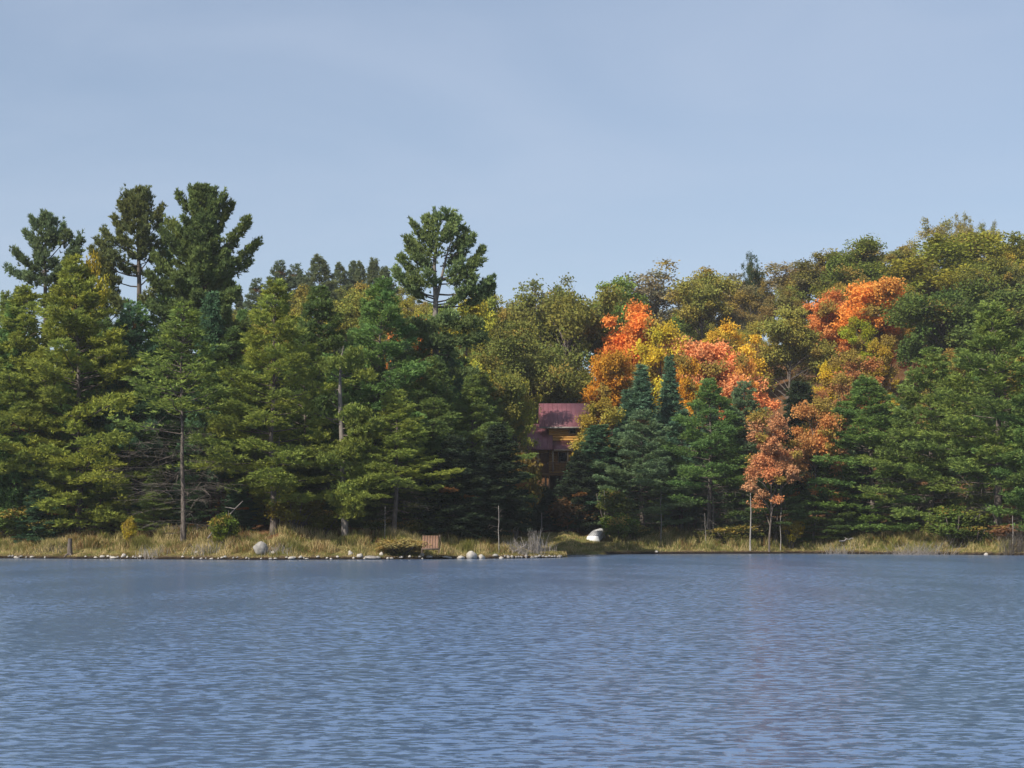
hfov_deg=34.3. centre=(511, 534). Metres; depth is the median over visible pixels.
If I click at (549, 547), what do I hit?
reed clump
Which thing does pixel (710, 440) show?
pine tree
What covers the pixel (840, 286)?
broadleaf tree
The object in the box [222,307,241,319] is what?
broadleaf tree
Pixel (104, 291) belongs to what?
broadleaf tree
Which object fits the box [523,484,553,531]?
spruce tree
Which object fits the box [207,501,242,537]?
dead branch
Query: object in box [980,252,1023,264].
broadleaf tree
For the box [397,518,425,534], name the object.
shrub
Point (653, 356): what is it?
broadleaf tree
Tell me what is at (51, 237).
pine tree
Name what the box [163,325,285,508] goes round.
pine tree
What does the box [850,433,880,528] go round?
spruce tree
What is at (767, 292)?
broadleaf tree
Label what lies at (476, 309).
broadleaf tree
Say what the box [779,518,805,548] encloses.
shrub
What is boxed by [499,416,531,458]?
pine tree
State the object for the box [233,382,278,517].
pine tree
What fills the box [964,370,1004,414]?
broadleaf tree
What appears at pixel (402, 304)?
broadleaf tree
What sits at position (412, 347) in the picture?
maple tree
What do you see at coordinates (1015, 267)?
broadleaf tree
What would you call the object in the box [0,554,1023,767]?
water
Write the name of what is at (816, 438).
maple tree
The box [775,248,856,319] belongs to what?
broadleaf tree
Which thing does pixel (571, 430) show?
window
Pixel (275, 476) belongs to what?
pine tree
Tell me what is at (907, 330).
broadleaf tree
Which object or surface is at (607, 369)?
maple tree
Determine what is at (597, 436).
spruce tree
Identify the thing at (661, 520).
bare stem
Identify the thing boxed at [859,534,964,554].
dry brush
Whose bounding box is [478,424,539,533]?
spruce tree
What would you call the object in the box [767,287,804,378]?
broadleaf tree
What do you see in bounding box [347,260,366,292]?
pine tree
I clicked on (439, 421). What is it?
pine tree
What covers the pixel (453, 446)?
spruce tree
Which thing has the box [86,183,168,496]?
pine tree
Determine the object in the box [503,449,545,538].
shrub
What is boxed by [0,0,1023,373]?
sky
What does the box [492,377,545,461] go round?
tree
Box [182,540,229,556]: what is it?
reed clump
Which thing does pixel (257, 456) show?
pine tree
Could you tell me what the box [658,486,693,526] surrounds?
spruce tree
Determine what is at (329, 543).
shore grass
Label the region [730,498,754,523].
pine tree
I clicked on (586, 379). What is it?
broadleaf tree
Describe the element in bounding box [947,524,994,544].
shrub
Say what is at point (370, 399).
spruce tree
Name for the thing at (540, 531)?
bare stem
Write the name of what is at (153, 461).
pine tree
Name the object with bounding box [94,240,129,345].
pine tree
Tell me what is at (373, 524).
shrub
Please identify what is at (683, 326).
broadleaf tree
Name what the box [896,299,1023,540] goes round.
pine tree
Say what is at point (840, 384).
maple tree
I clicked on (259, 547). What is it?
boulder
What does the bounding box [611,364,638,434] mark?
maple tree
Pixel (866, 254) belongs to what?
broadleaf tree
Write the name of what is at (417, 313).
broadleaf tree
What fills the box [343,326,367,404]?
pine tree
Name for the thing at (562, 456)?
window
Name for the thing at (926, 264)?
oak tree
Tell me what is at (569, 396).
broadleaf tree
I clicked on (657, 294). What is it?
broadleaf tree
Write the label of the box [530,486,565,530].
spruce tree
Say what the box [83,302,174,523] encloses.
pine tree
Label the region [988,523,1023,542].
shrub
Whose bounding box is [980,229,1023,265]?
broadleaf tree
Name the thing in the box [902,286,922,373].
broadleaf tree
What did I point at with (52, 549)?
reed clump
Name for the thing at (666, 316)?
broadleaf tree
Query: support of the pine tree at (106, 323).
on the ground at (341, 548)
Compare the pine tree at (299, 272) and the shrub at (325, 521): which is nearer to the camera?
the shrub at (325, 521)
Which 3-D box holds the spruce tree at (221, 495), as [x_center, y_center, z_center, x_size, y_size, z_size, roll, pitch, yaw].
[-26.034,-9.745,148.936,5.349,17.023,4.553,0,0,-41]
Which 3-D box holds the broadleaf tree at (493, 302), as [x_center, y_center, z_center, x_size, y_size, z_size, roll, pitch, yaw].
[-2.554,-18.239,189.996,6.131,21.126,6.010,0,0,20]
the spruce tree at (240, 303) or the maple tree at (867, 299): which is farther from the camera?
the spruce tree at (240, 303)
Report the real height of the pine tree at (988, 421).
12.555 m
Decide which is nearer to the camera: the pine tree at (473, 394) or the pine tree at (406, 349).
the pine tree at (473, 394)
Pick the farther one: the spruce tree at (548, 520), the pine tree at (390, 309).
the spruce tree at (548, 520)
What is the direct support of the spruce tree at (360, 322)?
on the ground at (341, 548)
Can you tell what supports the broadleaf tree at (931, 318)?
on the ground at (341, 548)
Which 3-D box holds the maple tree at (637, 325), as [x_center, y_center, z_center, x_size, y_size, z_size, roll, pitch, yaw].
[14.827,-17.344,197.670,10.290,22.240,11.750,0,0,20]
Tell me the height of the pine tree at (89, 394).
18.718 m
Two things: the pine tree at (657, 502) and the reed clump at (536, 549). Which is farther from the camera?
the pine tree at (657, 502)
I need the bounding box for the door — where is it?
[540,453,548,472]
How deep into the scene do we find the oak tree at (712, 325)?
236.25 m
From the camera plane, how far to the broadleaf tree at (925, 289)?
246.63 m
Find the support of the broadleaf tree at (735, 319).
on the ground at (341, 548)
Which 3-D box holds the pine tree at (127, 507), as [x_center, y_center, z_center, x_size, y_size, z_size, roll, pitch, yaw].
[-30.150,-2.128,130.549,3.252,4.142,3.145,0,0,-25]
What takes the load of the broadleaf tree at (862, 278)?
on the ground at (341, 548)
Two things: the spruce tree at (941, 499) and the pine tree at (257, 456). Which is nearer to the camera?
the pine tree at (257, 456)
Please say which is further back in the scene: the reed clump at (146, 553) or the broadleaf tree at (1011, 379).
the broadleaf tree at (1011, 379)
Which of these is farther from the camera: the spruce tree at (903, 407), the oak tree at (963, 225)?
the oak tree at (963, 225)
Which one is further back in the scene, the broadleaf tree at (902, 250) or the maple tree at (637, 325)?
the broadleaf tree at (902, 250)
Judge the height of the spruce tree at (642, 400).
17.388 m
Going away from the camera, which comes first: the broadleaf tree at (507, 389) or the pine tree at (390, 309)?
the pine tree at (390, 309)
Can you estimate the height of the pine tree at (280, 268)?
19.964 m
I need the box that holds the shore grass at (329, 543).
[0,520,1023,557]
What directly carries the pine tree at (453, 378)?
on the ground at (341, 548)
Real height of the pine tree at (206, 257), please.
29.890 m
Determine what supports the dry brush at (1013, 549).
on the ground at (341, 548)
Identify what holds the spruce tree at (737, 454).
on the ground at (341, 548)
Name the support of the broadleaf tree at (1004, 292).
on the ground at (341, 548)
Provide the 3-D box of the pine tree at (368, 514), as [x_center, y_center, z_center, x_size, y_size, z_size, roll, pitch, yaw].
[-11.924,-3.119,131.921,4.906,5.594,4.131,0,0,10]
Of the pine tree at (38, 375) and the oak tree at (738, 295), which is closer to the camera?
the pine tree at (38, 375)
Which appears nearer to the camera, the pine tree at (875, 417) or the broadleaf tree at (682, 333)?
the pine tree at (875, 417)
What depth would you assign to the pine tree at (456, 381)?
140.39 m
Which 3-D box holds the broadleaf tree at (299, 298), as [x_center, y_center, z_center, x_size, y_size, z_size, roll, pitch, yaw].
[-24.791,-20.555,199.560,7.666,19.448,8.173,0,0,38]
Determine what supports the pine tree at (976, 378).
on the ground at (341, 548)
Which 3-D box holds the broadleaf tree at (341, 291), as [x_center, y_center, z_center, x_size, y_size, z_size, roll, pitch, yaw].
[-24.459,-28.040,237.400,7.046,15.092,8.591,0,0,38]
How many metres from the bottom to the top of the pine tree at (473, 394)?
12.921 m
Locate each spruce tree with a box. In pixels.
[0,297,47,532]
[10,478,65,542]
[18,475,39,506]
[40,379,86,511]
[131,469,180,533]
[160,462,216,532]
[165,352,218,519]
[171,290,243,524]
[212,396,235,511]
[217,481,260,530]
[234,293,244,311]
[235,308,250,423]
[280,457,340,526]
[320,459,374,528]
[356,351,405,529]
[357,313,374,382]
[411,434,501,538]
[441,449,517,538]
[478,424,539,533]
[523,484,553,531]
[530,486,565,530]
[544,484,579,523]
[552,423,638,525]
[552,450,603,531]
[593,363,717,527]
[603,387,653,519]
[609,428,629,494]
[655,353,701,511]
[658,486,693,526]
[716,406,747,519]
[741,251,766,312]
[757,380,840,524]
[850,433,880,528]
[881,402,922,522]
[915,470,958,526]
[1010,507,1023,523]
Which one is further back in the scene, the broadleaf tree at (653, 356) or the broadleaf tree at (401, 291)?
the broadleaf tree at (401, 291)
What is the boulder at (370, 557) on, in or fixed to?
on the ground at (341, 548)
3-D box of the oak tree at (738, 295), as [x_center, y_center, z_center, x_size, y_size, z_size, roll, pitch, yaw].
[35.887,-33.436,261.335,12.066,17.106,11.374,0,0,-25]
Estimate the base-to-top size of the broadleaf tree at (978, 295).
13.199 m
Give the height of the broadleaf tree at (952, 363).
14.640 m
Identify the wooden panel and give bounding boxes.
[421,535,439,552]
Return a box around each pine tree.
[0,253,172,533]
[0,283,93,507]
[0,290,35,394]
[2,208,85,462]
[4,329,52,487]
[31,304,120,529]
[51,316,176,523]
[72,470,130,534]
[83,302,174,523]
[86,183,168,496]
[86,297,191,525]
[86,299,256,541]
[88,353,166,511]
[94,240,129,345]
[110,481,149,530]
[119,236,186,513]
[142,181,264,377]
[155,366,182,515]
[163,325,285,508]
[187,277,356,534]
[213,335,279,510]
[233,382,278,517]
[237,278,275,389]
[248,478,276,525]
[252,284,391,510]
[263,259,299,387]
[274,326,334,525]
[275,361,295,488]
[286,263,315,306]
[293,253,347,399]
[294,341,332,461]
[295,275,457,519]
[300,345,385,535]
[326,261,351,350]
[327,388,466,535]
[343,260,357,288]
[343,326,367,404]
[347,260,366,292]
[348,461,390,528]
[359,257,380,287]
[373,266,399,335]
[384,355,489,509]
[385,355,415,512]
[389,206,497,411]
[391,471,431,525]
[399,353,469,511]
[402,343,426,422]
[412,331,477,449]
[428,334,476,444]
[447,362,482,447]
[454,374,538,498]
[458,357,508,448]
[479,371,525,459]
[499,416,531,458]
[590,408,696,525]
[645,441,678,529]
[652,408,719,530]
[655,377,774,529]
[689,408,705,464]
[690,404,739,528]
[700,380,788,524]
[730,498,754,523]
[737,468,820,545]
[739,490,775,523]
[793,463,868,543]
[800,374,954,536]
[834,479,862,522]
[845,435,874,492]
[853,344,995,537]
[875,413,898,502]
[875,472,919,522]
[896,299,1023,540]
[917,417,961,507]
[926,426,960,476]
[958,411,995,511]
[962,400,1009,505]
[966,367,1002,448]
[967,487,992,524]
[971,334,1023,536]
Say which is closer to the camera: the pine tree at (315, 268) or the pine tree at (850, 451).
the pine tree at (850, 451)
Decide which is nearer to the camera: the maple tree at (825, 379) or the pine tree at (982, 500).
the pine tree at (982, 500)
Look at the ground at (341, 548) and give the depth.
149.74 m
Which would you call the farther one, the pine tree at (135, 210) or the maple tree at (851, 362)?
the maple tree at (851, 362)
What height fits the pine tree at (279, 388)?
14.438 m
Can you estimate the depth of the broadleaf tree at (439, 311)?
204.12 m
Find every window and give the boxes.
[558,452,566,461]
[569,428,575,433]
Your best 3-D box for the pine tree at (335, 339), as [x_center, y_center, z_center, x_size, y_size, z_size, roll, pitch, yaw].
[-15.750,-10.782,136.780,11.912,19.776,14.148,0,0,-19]
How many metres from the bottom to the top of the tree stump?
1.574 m
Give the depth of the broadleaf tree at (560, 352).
192.05 m
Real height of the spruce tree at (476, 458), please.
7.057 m
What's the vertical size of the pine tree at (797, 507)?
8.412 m
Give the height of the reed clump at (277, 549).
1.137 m
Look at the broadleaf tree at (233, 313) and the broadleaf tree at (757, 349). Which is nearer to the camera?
the broadleaf tree at (757, 349)
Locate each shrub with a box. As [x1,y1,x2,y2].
[0,503,49,537]
[16,517,69,541]
[121,515,137,544]
[207,512,239,543]
[261,493,325,531]
[295,509,340,536]
[362,517,401,531]
[373,538,430,554]
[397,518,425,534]
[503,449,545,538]
[541,495,601,531]
[595,488,634,537]
[599,513,640,541]
[628,524,656,539]
[693,524,753,543]
[730,522,783,541]
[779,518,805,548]
[920,506,989,546]
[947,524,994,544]
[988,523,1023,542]
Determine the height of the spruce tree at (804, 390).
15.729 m
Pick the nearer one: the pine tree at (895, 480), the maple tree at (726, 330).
the pine tree at (895, 480)
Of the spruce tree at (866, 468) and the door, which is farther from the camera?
the door
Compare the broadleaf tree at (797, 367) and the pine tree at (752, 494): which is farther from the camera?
the broadleaf tree at (797, 367)
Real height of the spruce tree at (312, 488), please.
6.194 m
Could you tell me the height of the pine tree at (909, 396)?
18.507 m
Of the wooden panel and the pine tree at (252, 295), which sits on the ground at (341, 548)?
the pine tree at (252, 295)
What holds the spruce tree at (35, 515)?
on the ground at (341, 548)
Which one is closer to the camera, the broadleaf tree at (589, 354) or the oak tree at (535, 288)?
the oak tree at (535, 288)
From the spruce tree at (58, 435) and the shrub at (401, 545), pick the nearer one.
the shrub at (401, 545)
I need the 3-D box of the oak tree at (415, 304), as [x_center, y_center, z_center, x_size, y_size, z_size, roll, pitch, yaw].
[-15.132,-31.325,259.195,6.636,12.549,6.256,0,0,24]
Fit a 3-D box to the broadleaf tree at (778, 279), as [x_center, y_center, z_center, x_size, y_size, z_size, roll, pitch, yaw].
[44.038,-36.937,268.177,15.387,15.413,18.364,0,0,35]
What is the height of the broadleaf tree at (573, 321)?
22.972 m
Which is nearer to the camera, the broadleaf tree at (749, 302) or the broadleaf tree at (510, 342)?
the broadleaf tree at (510, 342)
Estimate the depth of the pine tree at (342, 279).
243.60 m
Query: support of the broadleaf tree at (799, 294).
on the ground at (341, 548)
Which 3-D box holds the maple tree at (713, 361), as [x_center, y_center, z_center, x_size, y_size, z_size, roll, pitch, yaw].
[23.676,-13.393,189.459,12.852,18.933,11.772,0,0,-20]
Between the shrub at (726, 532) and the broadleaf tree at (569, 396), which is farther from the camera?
the broadleaf tree at (569, 396)
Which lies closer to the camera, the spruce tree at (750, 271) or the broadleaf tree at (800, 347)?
the broadleaf tree at (800, 347)
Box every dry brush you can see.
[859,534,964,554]
[989,527,1023,554]
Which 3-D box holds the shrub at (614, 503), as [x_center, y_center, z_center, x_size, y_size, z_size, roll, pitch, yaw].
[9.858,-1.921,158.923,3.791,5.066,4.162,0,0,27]
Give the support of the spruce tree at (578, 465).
on the ground at (341, 548)
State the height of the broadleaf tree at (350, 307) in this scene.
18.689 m
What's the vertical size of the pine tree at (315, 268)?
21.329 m
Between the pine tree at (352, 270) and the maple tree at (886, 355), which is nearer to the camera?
the maple tree at (886, 355)
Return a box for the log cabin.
[523,403,589,489]
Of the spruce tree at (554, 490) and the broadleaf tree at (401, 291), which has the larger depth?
the broadleaf tree at (401, 291)
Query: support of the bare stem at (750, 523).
on the ground at (341, 548)
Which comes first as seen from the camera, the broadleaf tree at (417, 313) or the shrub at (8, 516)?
the shrub at (8, 516)
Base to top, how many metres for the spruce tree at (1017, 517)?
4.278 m
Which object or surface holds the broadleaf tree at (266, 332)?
on the ground at (341, 548)
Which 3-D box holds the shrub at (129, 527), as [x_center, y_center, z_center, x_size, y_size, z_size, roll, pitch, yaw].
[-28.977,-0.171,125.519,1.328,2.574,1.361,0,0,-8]
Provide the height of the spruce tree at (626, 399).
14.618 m
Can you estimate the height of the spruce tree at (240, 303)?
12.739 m
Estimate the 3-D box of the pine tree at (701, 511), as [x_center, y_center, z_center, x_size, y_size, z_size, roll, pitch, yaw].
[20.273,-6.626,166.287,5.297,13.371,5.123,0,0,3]
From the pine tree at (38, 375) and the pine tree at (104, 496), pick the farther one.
the pine tree at (38, 375)
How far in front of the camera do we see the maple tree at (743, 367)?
187.49 m
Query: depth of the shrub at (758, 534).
159.58 m
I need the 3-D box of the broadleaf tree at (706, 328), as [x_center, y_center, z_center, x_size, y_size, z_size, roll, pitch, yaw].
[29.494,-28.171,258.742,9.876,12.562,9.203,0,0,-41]
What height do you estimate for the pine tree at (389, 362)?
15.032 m
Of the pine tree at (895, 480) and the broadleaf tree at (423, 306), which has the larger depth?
the broadleaf tree at (423, 306)
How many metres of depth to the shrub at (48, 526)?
129.20 m
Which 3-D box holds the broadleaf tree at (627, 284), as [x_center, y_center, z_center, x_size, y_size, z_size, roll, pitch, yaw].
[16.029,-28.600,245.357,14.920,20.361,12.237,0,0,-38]
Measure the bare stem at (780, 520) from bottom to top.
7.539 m
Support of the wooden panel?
on the shore grass at (329, 543)
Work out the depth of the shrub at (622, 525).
156.27 m
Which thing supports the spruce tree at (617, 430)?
on the ground at (341, 548)
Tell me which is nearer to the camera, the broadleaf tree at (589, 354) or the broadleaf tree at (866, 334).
the broadleaf tree at (866, 334)
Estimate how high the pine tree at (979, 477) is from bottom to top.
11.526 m
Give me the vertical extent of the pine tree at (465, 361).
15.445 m
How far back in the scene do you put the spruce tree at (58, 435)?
140.70 m
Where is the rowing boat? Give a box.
[587,528,603,541]
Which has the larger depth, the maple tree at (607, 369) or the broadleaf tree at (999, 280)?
the broadleaf tree at (999, 280)
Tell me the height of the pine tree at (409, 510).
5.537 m
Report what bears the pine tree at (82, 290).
on the ground at (341, 548)
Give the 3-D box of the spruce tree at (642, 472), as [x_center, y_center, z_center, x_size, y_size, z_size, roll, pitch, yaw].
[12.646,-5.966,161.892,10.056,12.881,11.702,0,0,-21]
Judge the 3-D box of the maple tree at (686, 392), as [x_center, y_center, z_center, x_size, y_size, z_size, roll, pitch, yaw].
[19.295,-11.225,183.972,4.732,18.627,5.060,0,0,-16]
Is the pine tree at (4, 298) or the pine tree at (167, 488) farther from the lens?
the pine tree at (4, 298)
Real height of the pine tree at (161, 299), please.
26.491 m
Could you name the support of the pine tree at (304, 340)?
on the ground at (341, 548)
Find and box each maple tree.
[384,315,439,380]
[578,349,633,434]
[593,296,682,395]
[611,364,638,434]
[657,335,780,490]
[673,350,705,429]
[698,316,769,379]
[727,350,762,441]
[740,407,804,551]
[784,395,849,542]
[801,287,867,378]
[811,356,844,402]
[812,370,863,487]
[829,275,908,363]
[830,351,892,440]
[860,334,899,407]
[878,298,909,391]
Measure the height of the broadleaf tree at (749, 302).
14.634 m
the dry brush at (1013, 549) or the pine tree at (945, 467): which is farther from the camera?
the pine tree at (945, 467)
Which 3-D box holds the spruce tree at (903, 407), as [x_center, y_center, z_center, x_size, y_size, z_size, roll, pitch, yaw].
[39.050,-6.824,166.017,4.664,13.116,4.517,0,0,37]
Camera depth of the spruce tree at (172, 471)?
140.51 m
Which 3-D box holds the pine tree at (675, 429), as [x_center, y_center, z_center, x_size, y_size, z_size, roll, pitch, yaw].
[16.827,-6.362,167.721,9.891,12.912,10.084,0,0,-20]
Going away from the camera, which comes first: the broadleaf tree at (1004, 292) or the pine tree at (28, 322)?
the pine tree at (28, 322)
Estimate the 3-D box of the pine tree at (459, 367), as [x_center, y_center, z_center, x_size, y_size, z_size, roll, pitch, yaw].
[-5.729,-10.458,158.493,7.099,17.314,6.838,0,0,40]
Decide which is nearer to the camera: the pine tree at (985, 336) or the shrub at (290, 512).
the shrub at (290, 512)
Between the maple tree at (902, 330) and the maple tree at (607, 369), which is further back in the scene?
the maple tree at (902, 330)
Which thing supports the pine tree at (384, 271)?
on the ground at (341, 548)
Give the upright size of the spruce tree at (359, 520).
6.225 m
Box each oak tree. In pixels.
[398,294,420,312]
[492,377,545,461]
[499,272,576,342]
[704,322,747,341]
[711,273,786,314]
[904,216,969,270]
[912,255,939,273]
[952,212,976,235]
[977,219,1002,257]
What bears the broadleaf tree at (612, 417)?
on the ground at (341, 548)
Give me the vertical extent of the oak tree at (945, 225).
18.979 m
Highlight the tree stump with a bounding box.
[63,538,72,557]
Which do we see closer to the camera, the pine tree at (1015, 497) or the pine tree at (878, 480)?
the pine tree at (1015, 497)
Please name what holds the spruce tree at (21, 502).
on the ground at (341, 548)
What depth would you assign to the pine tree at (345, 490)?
123.63 m
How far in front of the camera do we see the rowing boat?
157.13 m
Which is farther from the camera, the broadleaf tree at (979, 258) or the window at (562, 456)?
the broadleaf tree at (979, 258)
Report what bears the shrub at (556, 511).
on the ground at (341, 548)
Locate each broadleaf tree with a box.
[63,249,110,506]
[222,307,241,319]
[247,308,345,374]
[287,283,321,320]
[317,280,405,347]
[330,284,354,351]
[376,293,413,364]
[395,285,416,310]
[406,301,432,316]
[409,305,465,320]
[415,304,469,348]
[439,293,508,414]
[470,316,583,446]
[471,292,512,365]
[482,356,526,423]
[490,336,571,364]
[498,282,628,385]
[515,381,559,431]
[518,347,595,485]
[566,369,612,433]
[567,396,630,476]
[581,318,621,369]
[588,275,656,345]
[617,255,705,325]
[627,319,688,416]
[651,308,679,322]
[656,332,697,346]
[664,266,741,343]
[668,312,698,344]
[692,319,719,335]
[710,309,752,339]
[725,290,777,343]
[736,319,780,379]
[744,259,811,306]
[748,342,774,404]
[756,302,842,421]
[758,282,778,319]
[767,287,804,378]
[773,280,813,322]
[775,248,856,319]
[787,361,817,385]
[807,233,903,301]
[816,281,849,340]
[837,316,879,376]
[846,274,871,298]
[876,244,932,271]
[879,228,1023,298]
[879,276,1018,368]
[894,324,920,385]
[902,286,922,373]
[903,272,952,297]
[920,347,975,428]
[936,255,1019,300]
[936,283,1023,423]
[948,255,988,261]
[959,291,991,304]
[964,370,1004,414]
[969,286,1017,305]
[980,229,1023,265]
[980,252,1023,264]
[986,261,1023,296]
[988,352,1023,399]
[1007,338,1023,370]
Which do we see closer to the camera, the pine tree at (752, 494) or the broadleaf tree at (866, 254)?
the pine tree at (752, 494)
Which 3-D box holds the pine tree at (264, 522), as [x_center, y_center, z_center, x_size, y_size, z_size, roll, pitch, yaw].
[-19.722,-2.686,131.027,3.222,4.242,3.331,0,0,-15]
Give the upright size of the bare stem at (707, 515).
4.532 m
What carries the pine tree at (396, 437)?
on the ground at (341, 548)
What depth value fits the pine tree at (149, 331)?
134.98 m
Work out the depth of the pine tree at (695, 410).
182.55 m
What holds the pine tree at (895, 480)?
on the ground at (341, 548)
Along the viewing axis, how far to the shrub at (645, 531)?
157.59 m
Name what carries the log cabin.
on the ground at (341, 548)
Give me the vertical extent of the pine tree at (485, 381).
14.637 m
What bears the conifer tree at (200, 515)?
on the ground at (341, 548)
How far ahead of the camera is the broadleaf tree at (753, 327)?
236.37 m
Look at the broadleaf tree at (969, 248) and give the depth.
240.46 m
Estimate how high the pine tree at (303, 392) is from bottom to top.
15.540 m
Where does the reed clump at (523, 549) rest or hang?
on the ground at (341, 548)
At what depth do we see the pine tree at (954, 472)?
165.53 m
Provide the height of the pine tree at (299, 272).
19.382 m
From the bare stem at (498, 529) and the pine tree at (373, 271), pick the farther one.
the pine tree at (373, 271)
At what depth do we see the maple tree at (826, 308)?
220.27 m
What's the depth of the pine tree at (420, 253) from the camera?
137.89 m
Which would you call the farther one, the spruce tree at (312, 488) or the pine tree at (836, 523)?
the pine tree at (836, 523)
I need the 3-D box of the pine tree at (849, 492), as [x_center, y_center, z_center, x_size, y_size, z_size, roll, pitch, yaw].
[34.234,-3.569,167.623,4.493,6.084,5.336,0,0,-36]
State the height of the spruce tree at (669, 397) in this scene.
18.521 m
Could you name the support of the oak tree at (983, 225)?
on the ground at (341, 548)
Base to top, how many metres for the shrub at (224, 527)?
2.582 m
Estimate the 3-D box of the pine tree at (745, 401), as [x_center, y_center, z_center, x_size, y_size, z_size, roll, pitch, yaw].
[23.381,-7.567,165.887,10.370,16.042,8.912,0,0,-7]
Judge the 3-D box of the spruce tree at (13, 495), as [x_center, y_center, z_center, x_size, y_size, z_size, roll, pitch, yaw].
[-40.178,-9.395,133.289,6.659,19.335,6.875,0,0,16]
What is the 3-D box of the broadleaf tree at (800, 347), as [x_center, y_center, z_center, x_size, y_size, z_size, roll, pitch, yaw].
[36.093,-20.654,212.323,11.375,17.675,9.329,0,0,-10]
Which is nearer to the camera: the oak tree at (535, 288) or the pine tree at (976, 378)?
the pine tree at (976, 378)
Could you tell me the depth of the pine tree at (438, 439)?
132.21 m
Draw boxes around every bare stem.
[489,506,501,552]
[534,516,548,545]
[660,490,667,539]
[699,498,715,529]
[745,493,757,550]
[773,484,788,549]
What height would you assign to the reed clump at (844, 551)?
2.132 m
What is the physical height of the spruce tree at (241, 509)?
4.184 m
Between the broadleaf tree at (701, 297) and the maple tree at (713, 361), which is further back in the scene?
the broadleaf tree at (701, 297)
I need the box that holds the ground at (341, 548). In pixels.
[0,344,1023,559]
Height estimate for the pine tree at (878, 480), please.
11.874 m
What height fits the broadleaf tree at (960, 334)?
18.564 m
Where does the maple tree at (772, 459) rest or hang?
on the ground at (341, 548)
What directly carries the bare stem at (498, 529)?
on the ground at (341, 548)
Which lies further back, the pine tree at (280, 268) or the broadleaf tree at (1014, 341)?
the pine tree at (280, 268)
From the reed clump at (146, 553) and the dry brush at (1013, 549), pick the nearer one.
the reed clump at (146, 553)
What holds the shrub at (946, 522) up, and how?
on the ground at (341, 548)
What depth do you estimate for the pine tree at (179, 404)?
123.22 m
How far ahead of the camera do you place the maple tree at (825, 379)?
194.98 m
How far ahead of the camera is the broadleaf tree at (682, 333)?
225.76 m
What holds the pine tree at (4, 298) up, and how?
on the ground at (341, 548)
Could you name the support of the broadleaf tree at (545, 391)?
on the ground at (341, 548)
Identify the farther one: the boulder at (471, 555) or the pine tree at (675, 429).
the pine tree at (675, 429)
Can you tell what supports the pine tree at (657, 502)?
on the ground at (341, 548)
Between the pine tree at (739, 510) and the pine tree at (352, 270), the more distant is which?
the pine tree at (352, 270)
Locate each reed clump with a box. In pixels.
[15,543,76,558]
[120,545,175,558]
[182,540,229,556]
[265,543,291,554]
[503,540,536,555]
[524,528,546,553]
[531,541,558,551]
[821,539,862,553]
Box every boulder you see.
[253,541,267,554]
[364,556,377,558]
[466,551,476,558]
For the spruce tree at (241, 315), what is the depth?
167.58 m
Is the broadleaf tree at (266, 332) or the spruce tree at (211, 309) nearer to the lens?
the spruce tree at (211, 309)

